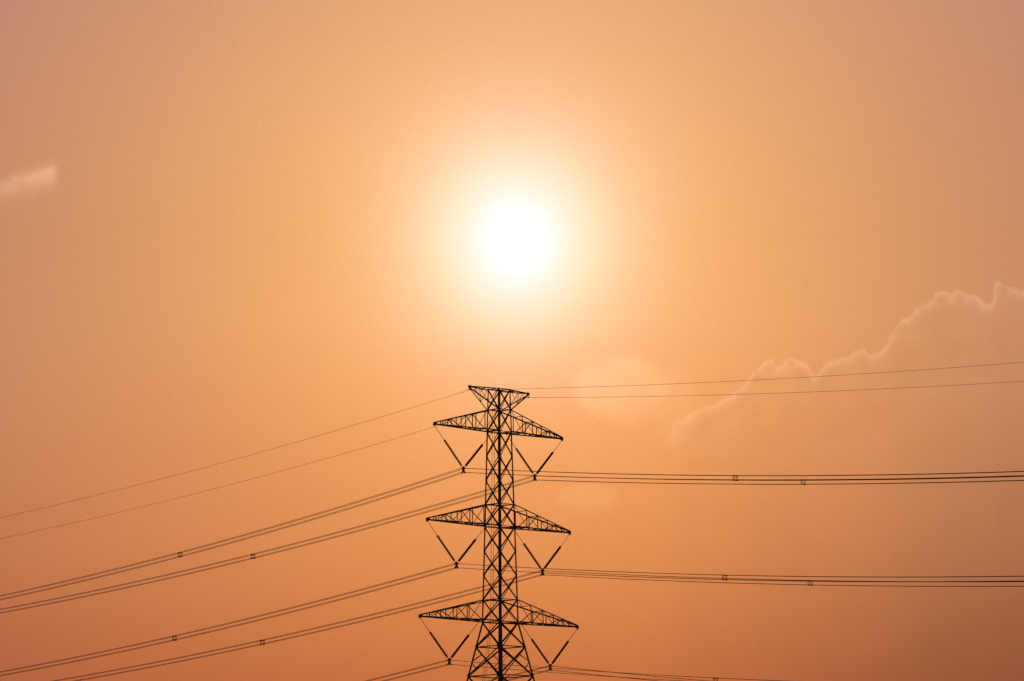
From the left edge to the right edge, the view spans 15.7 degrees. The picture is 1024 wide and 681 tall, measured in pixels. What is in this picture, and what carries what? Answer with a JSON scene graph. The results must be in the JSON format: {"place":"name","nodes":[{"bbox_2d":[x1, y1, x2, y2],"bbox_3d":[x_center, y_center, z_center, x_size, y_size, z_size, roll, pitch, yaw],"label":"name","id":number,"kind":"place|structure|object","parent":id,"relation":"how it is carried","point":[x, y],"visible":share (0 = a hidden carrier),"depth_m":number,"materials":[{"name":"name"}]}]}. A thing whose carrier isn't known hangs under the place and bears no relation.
{"place":"outdoors","nodes":[
{"label":"outdoors","id":0,"kind":"place"},
{"bbox_2d":[172,475,812,680],"bbox_3d":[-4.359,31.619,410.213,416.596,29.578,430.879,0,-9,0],"label":"bundle spacers","id":1,"kind":"object","parent":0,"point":[722,579],"visible":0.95,"depth_m":384.37,"materials":[{"name":"metal"}]},
{"bbox_2d":[0,0,1023,680],"label":"sky","id":2,"kind":"structure","parent":0,"point":[231,230],"materials":[{"name":"orange"}]},
{"label":"ground","id":3,"kind":"structure","parent":0,"visible":0},
{"bbox_2d":[418,385,578,680],"bbox_3d":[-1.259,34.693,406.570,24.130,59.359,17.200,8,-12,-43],"label":"transmission tower","id":4,"kind":"structure","parent":3,"relation":"on","point":[499,621],"depth_m":408.24,"materials":[{"name":"metal"}]},
{"bbox_2d":[0,362,1022,538],"bbox_3d":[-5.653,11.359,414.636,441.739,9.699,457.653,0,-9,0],"label":"power lines","id":5,"kind":"object","parent":4,"relation":"attached to","point":[536,397],"visible":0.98,"depth_m":405.95,"materials":[{"name":"metal"}]},
{"bbox_2d":[0,468,1023,680],"bbox_3d":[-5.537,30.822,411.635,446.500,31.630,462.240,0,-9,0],"label":"conductors","id":6,"kind":"object","parent":4,"relation":"hanging from","point":[492,565],"visible":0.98,"depth_m":409.82,"materials":[{"name":"metal"}]}
]}

